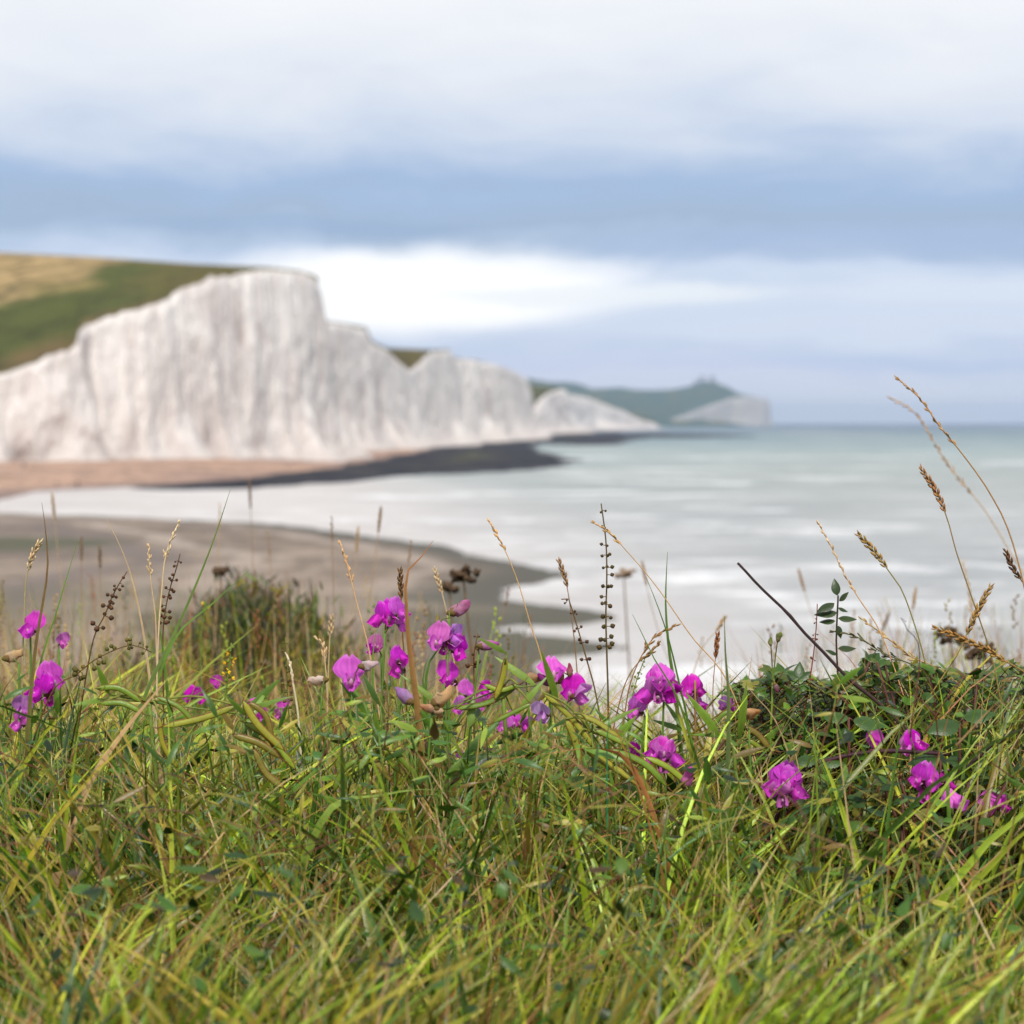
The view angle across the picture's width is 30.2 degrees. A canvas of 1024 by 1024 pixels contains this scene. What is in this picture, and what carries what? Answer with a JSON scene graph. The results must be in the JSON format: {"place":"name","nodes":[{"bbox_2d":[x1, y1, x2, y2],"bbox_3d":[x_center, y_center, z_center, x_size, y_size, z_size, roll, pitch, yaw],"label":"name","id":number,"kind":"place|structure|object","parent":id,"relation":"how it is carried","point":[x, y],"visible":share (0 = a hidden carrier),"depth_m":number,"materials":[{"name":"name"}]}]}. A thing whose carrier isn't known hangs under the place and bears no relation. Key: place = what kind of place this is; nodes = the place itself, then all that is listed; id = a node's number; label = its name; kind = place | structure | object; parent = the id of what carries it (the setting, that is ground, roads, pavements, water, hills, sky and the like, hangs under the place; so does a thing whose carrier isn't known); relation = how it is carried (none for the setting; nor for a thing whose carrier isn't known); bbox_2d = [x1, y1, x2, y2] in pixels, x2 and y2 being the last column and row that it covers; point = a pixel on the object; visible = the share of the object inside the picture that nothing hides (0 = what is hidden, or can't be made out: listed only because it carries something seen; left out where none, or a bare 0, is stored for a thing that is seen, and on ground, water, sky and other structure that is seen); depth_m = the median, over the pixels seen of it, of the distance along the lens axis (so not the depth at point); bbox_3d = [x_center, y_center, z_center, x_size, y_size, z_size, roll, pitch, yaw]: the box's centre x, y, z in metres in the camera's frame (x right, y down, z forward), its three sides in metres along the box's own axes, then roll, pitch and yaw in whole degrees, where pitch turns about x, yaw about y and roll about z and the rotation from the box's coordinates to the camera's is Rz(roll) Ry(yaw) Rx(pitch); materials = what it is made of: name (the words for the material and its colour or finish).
{"place":"outdoors","nodes":[
{"label":"outdoors","id":0,"kind":"place"},
{"bbox_2d":[0,447,435,499],"bbox_3d":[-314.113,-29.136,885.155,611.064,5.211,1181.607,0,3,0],"label":"beach","id":1,"kind":"structure","parent":0,"point":[17,478],"depth_m":462.11,"materials":[{"name":"sand"}]},
{"bbox_2d":[0,269,551,461],"bbox_3d":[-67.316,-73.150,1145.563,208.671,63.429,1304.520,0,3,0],"label":"chalk cliff","id":2,"kind":"structure","parent":0,"point":[265,364],"depth_m":599.83,"materials":[{"name":"stone"}]},
{"bbox_2d":[0,252,508,373],"bbox_3d":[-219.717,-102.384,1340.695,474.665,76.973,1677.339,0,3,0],"label":"downland","id":3,"kind":"structure","parent":2,"relation":"on","point":[52,304],"depth_m":647.23,"materials":[{"name":"plant"}]},
{"bbox_2d":[0,513,629,746],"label":"beach","id":4,"kind":"structure","parent":0,"point":[298,553],"depth_m":160.11,"materials":[{"name":"sand"}]},
{"bbox_2d":[130,432,621,489],"bbox_3d":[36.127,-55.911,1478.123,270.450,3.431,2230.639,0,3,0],"label":"rock platform","id":5,"kind":"object","parent":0,"point":[506,456],"visible":0.45,"depth_m":570.19,"materials":[{"name":"stone"}]},
{"bbox_2d":[0,618,1023,1023],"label":"grass","id":6,"kind":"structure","parent":0,"point":[342,996],"depth_m":1.31,"materials":[{"name":"green plant"}]},
{"bbox_2d":[0,424,1023,754],"bbox_3d":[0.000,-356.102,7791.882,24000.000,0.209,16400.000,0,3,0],"label":"sea","id":7,"kind":"structure","parent":0,"point":[700,516],"depth_m":259.53,"materials":[{"name":"liquid"}]},
{"bbox_2d":[0,567,1023,796],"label":"dry grass","id":8,"kind":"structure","parent":0,"point":[107,640],"depth_m":2.89,"materials":[{"name":"beige plant"}]},
{"bbox_2d":[0,0,1023,423],"label":"sky","id":9,"kind":"structure","parent":0,"point":[803,207],"materials":[{"name":"blue"}]},
{"bbox_2d":[534,389,670,433],"bbox_3d":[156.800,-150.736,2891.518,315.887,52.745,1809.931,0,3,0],"label":"chalk cliff","id":10,"kind":"structure","parent":0,"point":[560,411],"depth_m":2715.72,"materials":[{"name":"stone"}]},
{"bbox_2d":[530,385,655,423],"bbox_3d":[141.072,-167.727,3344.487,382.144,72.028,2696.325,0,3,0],"label":"downland","id":11,"kind":"structure","parent":10,"relation":"on","point":[538,392],"depth_m":2224.89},
{"bbox_2d":[526,378,745,426],"bbox_3d":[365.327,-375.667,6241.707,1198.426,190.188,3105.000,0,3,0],"label":"hills","id":12,"kind":"structure","parent":0,"point":[660,407],"depth_m":6362.37,"materials":[{"name":"plant"}]},
{"bbox_2d":[545,433,757,444],"bbox_3d":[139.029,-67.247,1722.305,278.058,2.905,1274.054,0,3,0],"label":"rock ledge","id":13,"kind":"object","parent":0,"point":[610,439],"visible":0.56,"depth_m":1662.16,"materials":[{"name":"stone"}]},
{"bbox_2d":[671,396,773,425],"bbox_3d":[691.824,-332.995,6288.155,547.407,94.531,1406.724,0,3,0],"label":"chalk cliff","id":14,"kind":"structure","parent":0,"point":[748,411],"depth_m":5989.01,"materials":[{"name":"stone"}]},
{"bbox_2d":[670,390,768,419],"bbox_3d":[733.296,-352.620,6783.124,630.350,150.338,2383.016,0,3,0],"label":"downland","id":15,"kind":"structure","parent":14,"relation":"on","point":[697,404],"depth_m":6073.92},
{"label":"ground","id":16,"kind":"structure","parent":0,"visible":0},
{"bbox_2d":[0,648,30,895],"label":"pea plant","id":17,"kind":"object","parent":16,"relation":"on","point":[12,656],"visible":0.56,"depth_m":1.59,"materials":[{"name":"beige plant"}]},
{"bbox_2d":[1,695,32,864],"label":"pea plant","id":18,"kind":"object","parent":16,"relation":"on","point":[19,704],"visible":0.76,"depth_m":1.53,"materials":[{"name":"purple plant"}]},
{"bbox_2d":[21,538,42,752],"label":"grass stalk","id":19,"kind":"object","parent":16,"relation":"on","point":[36,549],"depth_m":1.62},
{"bbox_2d":[16,506,48,855],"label":"grass shoot","id":20,"kind":"object","parent":16,"relation":"on","point":[27,731],"depth_m":1.51,"materials":[{"name":"green plant"}]},
{"bbox_2d":[5,660,69,872],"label":"pea plant","id":21,"kind":"object","parent":16,"relation":"on","point":[49,675],"visible":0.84,"depth_m":1.57,"materials":[{"name":"purple plant"}]},
{"bbox_2d":[0,632,86,833],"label":"pea plant","id":22,"kind":"object","parent":16,"relation":"on","point":[62,639],"visible":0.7,"depth_m":1.61,"materials":[{"name":"purple plant"}]},
{"bbox_2d":[17,609,84,771],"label":"pea plant","id":23,"kind":"object","parent":16,"relation":"on","point":[28,629],"visible":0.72,"depth_m":1.62,"materials":[{"name":"purple plant"}]},
{"bbox_2d":[5,637,151,849],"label":"seed stalk","id":24,"kind":"object","parent":16,"relation":"on","point":[75,669],"visible":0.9,"depth_m":1.56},
{"bbox_2d":[71,572,126,770],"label":"seed stalk","id":25,"kind":"object","parent":16,"relation":"on","point":[110,617],"visible":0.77,"depth_m":1.59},
{"bbox_2d":[31,675,170,962],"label":"grass shoot","id":26,"kind":"object","parent":16,"relation":"on","point":[55,879],"depth_m":1.39,"materials":[{"name":"green plant"}]},
{"bbox_2d":[106,519,167,824],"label":"grass shoot","id":27,"kind":"object","parent":16,"relation":"on","point":[153,707],"depth_m":1.61,"materials":[{"name":"green plant"}]},
{"bbox_2d":[90,489,230,885],"bbox_3d":[-0.308,0.215,1.563,0.156,0.468,0.002,0,3,0],"label":"grass shoot","id":28,"kind":"object","parent":16,"relation":"on","point":[133,731],"depth_m":1.56,"materials":[{"name":"green plant"}]},
{"bbox_2d":[154,520,179,913],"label":"grass stalk","id":29,"kind":"object","parent":16,"relation":"on","point":[165,554],"depth_m":1.60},
{"bbox_2d":[156,607,182,832],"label":"grass shoot","id":30,"kind":"object","parent":16,"relation":"on","point":[171,733],"depth_m":1.63,"materials":[{"name":"green plant"}]},
{"bbox_2d":[160,554,181,782],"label":"seed stalk","id":31,"kind":"object","parent":16,"relation":"on","point":[164,616],"visible":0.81,"depth_m":1.65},
{"bbox_2d":[74,665,281,895],"bbox_3d":[-0.263,0.287,1.529,0.164,0.339,0.075,0,3,0],"label":"pea plant","id":32,"kind":"object","parent":16,"relation":"on","point":[180,721],"visible":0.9,"depth_m":1.49,"materials":[{"name":"green plant"}]},
{"bbox_2d":[116,569,249,822],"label":"grass shoot","id":33,"kind":"object","parent":16,"relation":"on","point":[159,674],"depth_m":1.61,"materials":[{"name":"green plant"}]},
{"bbox_2d":[181,675,223,800],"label":"pea plant","id":34,"kind":"object","parent":16,"relation":"on","point":[189,690],"visible":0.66,"depth_m":1.96,"materials":[{"name":"purple plant"}]},
{"bbox_2d":[218,643,235,812],"bbox_3d":[-0.244,0.280,1.615,0.022,0.339,0.012,0,3,0],"label":"yellow flower spike","id":35,"kind":"object","parent":16,"relation":"on","point":[229,666],"visible":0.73,"depth_m":1.61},
{"bbox_2d":[120,563,393,748],"bbox_3d":[-0.475,0.513,3.531,0.640,0.884,1.080,0,3,0],"label":"bush","id":36,"kind":"object","parent":16,"relation":"on","point":[244,618],"visible":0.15,"depth_m":3.15,"materials":[{"name":"green plant"}]},
{"bbox_2d":[226,695,300,933],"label":"pea plant","id":37,"kind":"object","parent":16,"relation":"on","point":[252,722],"visible":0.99,"depth_m":1.47,"materials":[{"name":"green plant"}]},
{"bbox_2d":[283,675,328,856],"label":"pea plant","id":38,"kind":"object","parent":16,"relation":"on","point":[318,680],"visible":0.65,"depth_m":1.58,"materials":[{"name":"beige plant"}]},
{"bbox_2d":[284,654,378,894],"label":"pea plant","id":39,"kind":"object","parent":16,"relation":"on","point":[350,670],"visible":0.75,"depth_m":1.56,"materials":[{"name":"purple plant"}]},
{"bbox_2d":[332,633,391,826],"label":"pea plant","id":40,"kind":"object","parent":16,"relation":"on","point":[378,644],"visible":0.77,"depth_m":1.65,"materials":[{"name":"purple plant"}]},
{"bbox_2d":[337,540,399,859],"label":"grass stalk","id":41,"kind":"object","parent":16,"relation":"on","point":[345,560],"depth_m":1.61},
{"bbox_2d":[328,596,411,837],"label":"pea plant","id":42,"kind":"object","parent":16,"relation":"on","point":[390,612],"visible":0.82,"depth_m":1.59,"materials":[{"name":"purple plant"}]},
{"bbox_2d":[310,710,429,922],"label":"pea plant","id":43,"kind":"object","parent":16,"relation":"on","point":[401,759],"visible":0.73,"depth_m":1.49,"materials":[{"name":"green plant"}]},
{"bbox_2d":[267,789,484,990],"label":"grass shoot","id":44,"kind":"object","parent":16,"relation":"on","point":[326,814],"depth_m":1.37,"materials":[{"name":"green plant"}]},
{"bbox_2d":[390,687,415,878],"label":"pea plant","id":45,"kind":"object","parent":16,"relation":"on","point":[405,696],"visible":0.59,"depth_m":1.51,"materials":[{"name":"purple plant"}]},
{"bbox_2d":[404,541,436,890],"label":"grass shoot","id":46,"kind":"object","parent":16,"relation":"on","point":[428,841],"depth_m":1.51,"materials":[{"name":"brown plant"}]},
{"bbox_2d":[388,645,455,937],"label":"pea plant","id":47,"kind":"object","parent":16,"relation":"on","point":[398,661],"visible":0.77,"depth_m":1.59,"materials":[{"name":"purple plant"}]},
{"bbox_2d":[401,600,470,839],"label":"pea plant","id":48,"kind":"object","parent":16,"relation":"on","point":[462,607],"visible":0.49,"depth_m":1.61,"materials":[{"name":"purple plant"}]},
{"bbox_2d":[391,620,498,844],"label":"pea plant","id":49,"kind":"object","parent":16,"relation":"on","point":[439,633],"visible":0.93,"depth_m":1.57,"materials":[{"name":"purple plant"}]},
{"bbox_2d":[419,685,471,899],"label":"pea plant","id":50,"kind":"object","parent":16,"relation":"on","point":[436,705],"visible":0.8,"depth_m":1.50,"materials":[{"name":"beige plant"}]},
{"bbox_2d":[449,564,480,735],"bbox_3d":[-0.070,0.314,2.716,0.042,0.480,0.036,-2,3,-35],"label":"umbel","id":51,"kind":"object","parent":16,"relation":"on","point":[460,576],"visible":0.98,"depth_m":2.71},
{"bbox_2d":[400,638,546,942],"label":"pea plant","id":52,"kind":"object","parent":16,"relation":"on","point":[501,690],"visible":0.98,"depth_m":1.52,"materials":[{"name":"green plant"}]},
{"bbox_2d":[437,659,514,873],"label":"pea plant","id":53,"kind":"object","parent":16,"relation":"on","point":[445,681],"visible":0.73,"depth_m":1.56,"materials":[{"name":"purple plant"}]},
{"bbox_2d":[434,678,518,829],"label":"pea plant","id":54,"kind":"object","parent":16,"relation":"on","point":[465,687],"visible":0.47,"depth_m":1.73,"materials":[{"name":"purple plant"}]},
{"bbox_2d":[468,640,517,838],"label":"pea plant","id":55,"kind":"object","parent":16,"relation":"on","point":[481,645],"visible":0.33,"depth_m":1.61,"materials":[{"name":"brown plant"}]},
{"bbox_2d":[496,710,531,866],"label":"pea plant","id":56,"kind":"object","parent":16,"relation":"on","point":[512,721],"visible":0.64,"depth_m":1.69,"materials":[{"name":"purple plant"}]},
{"bbox_2d":[487,518,590,909],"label":"grass stalk","id":57,"kind":"object","parent":16,"relation":"on","point":[498,538],"depth_m":1.60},
{"bbox_2d":[531,701,550,895],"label":"pea plant","id":58,"kind":"object","parent":16,"relation":"on","point":[541,710],"visible":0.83,"depth_m":1.56,"materials":[{"name":"purple plant"}]},
{"bbox_2d":[517,672,591,877],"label":"pea plant","id":59,"kind":"object","parent":16,"relation":"on","point":[575,687],"visible":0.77,"depth_m":1.55,"materials":[{"name":"purple plant"}]},
{"bbox_2d":[537,655,590,954],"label":"pea plant","id":60,"kind":"object","parent":16,"relation":"on","point":[558,668],"visible":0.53,"depth_m":1.57,"materials":[{"name":"purple plant"}]},
{"bbox_2d":[537,673,590,817],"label":"pea plant","id":61,"kind":"object","parent":16,"relation":"on","point":[575,771],"visible":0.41,"depth_m":1.58,"materials":[{"name":"green plant"}]},
{"bbox_2d":[474,748,682,925],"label":"grass shoot","id":62,"kind":"object","parent":16,"relation":"on","point":[642,787],"depth_m":1.43,"materials":[{"name":"green plant"}]},
{"bbox_2d":[561,598,617,823],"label":"seed stalk","id":63,"kind":"object","parent":16,"relation":"on","point":[580,639],"visible":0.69,"depth_m":1.59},
{"bbox_2d":[596,503,614,880],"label":"seed stalk","id":64,"kind":"object","parent":16,"relation":"on","point":[604,626],"visible":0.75,"depth_m":1.61,"materials":[{"name":"plant"}]},
{"bbox_2d":[589,692,648,857],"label":"pea plant","id":65,"kind":"object","parent":16,"relation":"on","point":[633,702],"visible":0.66,"depth_m":1.56,"materials":[{"name":"purple plant"}]},
{"bbox_2d":[541,651,698,971],"bbox_3d":[0.087,0.286,1.496,0.129,0.354,0.050,0,3,0],"label":"pea plant","id":66,"kind":"object","parent":16,"relation":"on","point":[591,739],"visible":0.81,"depth_m":1.49,"materials":[{"name":"green plant"}]},
{"bbox_2d":[614,567,635,731],"bbox_3d":[0.236,0.527,4.028,0.040,0.819,0.043,-3,4,-44],"label":"umbel","id":67,"kind":"object","parent":16,"relation":"on","point":[625,573],"visible":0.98,"depth_m":4.01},
{"bbox_2d":[614,662,683,901],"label":"pea plant","id":68,"kind":"object","parent":16,"relation":"on","point":[657,688],"visible":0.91,"depth_m":1.54,"materials":[{"name":"purple plant"}]},
{"bbox_2d":[643,735,711,895],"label":"pea plant","id":69,"kind":"object","parent":16,"relation":"on","point":[662,747],"visible":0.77,"depth_m":1.51,"materials":[{"name":"purple plant"}]},
{"bbox_2d":[665,552,691,879],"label":"grass shoot","id":70,"kind":"object","parent":16,"relation":"on","point":[677,704],"depth_m":1.59,"materials":[{"name":"green plant"}]},
{"bbox_2d":[632,614,737,908],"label":"grass shoot","id":71,"kind":"object","parent":16,"relation":"on","point":[698,764],"depth_m":1.53,"materials":[{"name":"green plant"}]},
{"bbox_2d":[591,520,791,905],"bbox_3d":[0.164,0.227,1.572,0.200,0.443,0.004,0,3,0],"label":"grass stalk","id":72,"kind":"object","parent":16,"relation":"on","point":[612,535],"depth_m":1.57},
{"bbox_2d":[653,673,747,878],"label":"pea plant","id":73,"kind":"object","parent":16,"relation":"on","point":[692,684],"visible":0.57,"depth_m":1.57,"materials":[{"name":"purple plant"}]},
{"bbox_2d":[681,766,757,892],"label":"pea plant","id":74,"kind":"object","parent":16,"relation":"on","point":[685,777],"visible":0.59,"depth_m":1.47,"materials":[{"name":"green plant"}]},
{"bbox_2d":[722,616,730,928],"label":"grass shoot","id":75,"kind":"object","parent":16,"relation":"on","point":[728,750],"depth_m":1.46,"materials":[{"name":"green plant"}]},
{"bbox_2d":[685,682,784,972],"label":"pea plant","id":76,"kind":"object","parent":16,"relation":"on","point":[711,724],"visible":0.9,"depth_m":1.51,"materials":[{"name":"green plant"}]},
{"bbox_2d":[738,708,794,889],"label":"pea plant","id":77,"kind":"object","parent":16,"relation":"on","point":[752,713],"visible":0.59,"depth_m":1.51,"materials":[{"name":"green plant"}]},
{"bbox_2d":[768,632,783,853],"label":"grass stalk","id":78,"kind":"object","parent":16,"relation":"on","point":[779,635],"visible":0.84,"depth_m":1.58,"materials":[{"name":"green plant"}]},
{"bbox_2d":[670,662,889,876],"bbox_3d":[0.279,0.283,1.780,0.213,0.328,0.408,1,3,15],"label":"bramble","id":79,"kind":"object","parent":16,"relation":"on","point":[798,676],"visible":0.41,"depth_m":1.62,"materials":[{"name":"green plant"}]},
{"bbox_2d":[761,759,817,888],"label":"pea plant","id":80,"kind":"object","parent":16,"relation":"on","point":[792,788],"visible":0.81,"depth_m":1.49,"materials":[{"name":"purple plant"}]},
{"bbox_2d":[794,755,844,797],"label":"bramble shoot","id":81,"kind":"object","parent":16,"relation":"on","point":[803,760],"visible":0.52,"depth_m":1.51,"materials":[{"name":"green plant"}]},
{"bbox_2d":[814,579,856,865],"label":"leafy sprig","id":82,"kind":"object","parent":16,"relation":"on","point":[825,610],"visible":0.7,"depth_m":1.61,"materials":[{"name":"green plant"}]},
{"bbox_2d":[742,748,948,925],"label":"thorny bramble","id":83,"kind":"object","parent":16,"relation":"on","point":[852,754],"visible":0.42,"depth_m":1.51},
{"bbox_2d":[820,712,884,923],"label":"bramble shoot","id":84,"kind":"object","parent":16,"relation":"on","point":[869,725],"visible":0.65,"depth_m":1.51,"materials":[{"name":"green plant"}]},
{"bbox_2d":[816,519,909,721],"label":"grass stalk","id":85,"kind":"object","parent":16,"relation":"on","point":[840,566],"depth_m":1.60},
{"bbox_2d":[737,562,1003,905],"bbox_3d":[0.318,0.246,1.563,0.267,0.410,0.006,0,3,0],"label":"bare branch","id":86,"kind":"object","parent":16,"relation":"on","point":[838,668],"visible":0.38,"depth_m":1.56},
{"bbox_2d":[821,649,961,906],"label":"bramble","id":87,"kind":"object","parent":16,"relation":"on","point":[883,668],"visible":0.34,"depth_m":1.62,"materials":[{"name":"green plant"}]},
{"bbox_2d":[855,530,937,749],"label":"grass stalk","id":88,"kind":"object","parent":16,"relation":"on","point":[878,557],"depth_m":1.60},
{"bbox_2d":[777,755,1023,963],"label":"bramble","id":89,"kind":"object","parent":16,"relation":"on","point":[858,801],"visible":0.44,"depth_m":1.46,"materials":[{"name":"green plant"}]},
{"bbox_2d":[829,630,992,758],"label":"grass stalk","id":90,"kind":"object","parent":16,"relation":"on","point":[872,645],"depth_m":1.61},
{"bbox_2d":[899,729,928,941],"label":"pea plant","id":91,"kind":"object","parent":16,"relation":"on","point":[906,743],"visible":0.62,"depth_m":1.53,"materials":[{"name":"purple plant"}]},
{"bbox_2d":[882,720,952,967],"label":"grass shoot","id":92,"kind":"object","parent":16,"relation":"on","point":[947,792],"depth_m":1.47,"materials":[{"name":"green plant"}]},
{"bbox_2d":[845,583,994,914],"bbox_3d":[0.321,0.254,1.584,0.158,0.391,0.006,0,3,0],"label":"grass stalk","id":93,"kind":"object","parent":16,"relation":"on","point":[982,601],"depth_m":1.58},
{"bbox_2d":[907,754,966,959],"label":"bramble shoot","id":94,"kind":"object","parent":16,"relation":"on","point":[952,761],"visible":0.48,"depth_m":1.51,"materials":[{"name":"green plant"}]},
{"bbox_2d":[936,626,969,709],"bbox_3d":[0.628,0.359,2.719,0.045,0.395,0.037,-1,3,-23],"label":"umbel","id":95,"kind":"object","parent":16,"relation":"on","point":[944,640],"visible":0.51,"depth_m":2.71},
{"bbox_2d":[886,396,1023,573],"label":"grass stalk","id":96,"kind":"object","parent":16,"relation":"on","point":[946,460],"depth_m":2.50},
{"bbox_2d":[941,788,969,950],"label":"pea plant","id":97,"kind":"object","parent":16,"relation":"on","point":[955,799],"visible":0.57,"depth_m":1.48,"materials":[{"name":"pink plant"}]},
{"bbox_2d":[908,760,1007,902],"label":"pea plant","id":98,"kind":"object","parent":16,"relation":"on","point":[920,782],"visible":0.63,"depth_m":1.49,"materials":[{"name":"purple plant"}]},
{"bbox_2d":[894,375,1023,586],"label":"grass stalk","id":99,"kind":"object","parent":16,"relation":"on","point":[929,411],"depth_m":1.60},
{"bbox_2d":[927,709,995,851],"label":"bramble shoot","id":100,"kind":"object","parent":16,"relation":"on","point":[952,727],"visible":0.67,"depth_m":1.51,"materials":[{"name":"green plant"}]},
{"bbox_2d":[919,463,1009,770],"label":"grass stalk","id":101,"kind":"object","parent":16,"relation":"on","point":[935,493],"depth_m":1.58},
{"bbox_2d":[928,657,1023,827],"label":"bramble","id":102,"kind":"object","parent":16,"relation":"on","point":[978,675],"visible":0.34,"depth_m":1.66,"materials":[{"name":"green plant"}]},
{"bbox_2d":[931,624,1023,671],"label":"grass stalk","id":103,"kind":"object","parent":16,"relation":"on","point":[965,640],"depth_m":1.56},
{"bbox_2d":[962,641,997,668],"bbox_3d":[0.619,0.337,2.518,0.046,0.330,0.046,0,3,0],"label":"umbel","id":104,"kind":"object","parent":16,"relation":"on","point":[973,653],"visible":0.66,"depth_m":2.50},
{"bbox_2d":[977,788,1011,930],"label":"pea plant","id":105,"kind":"object","parent":16,"relation":"on","point":[1000,801],"visible":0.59,"depth_m":1.48,"materials":[{"name":"purple plant"}]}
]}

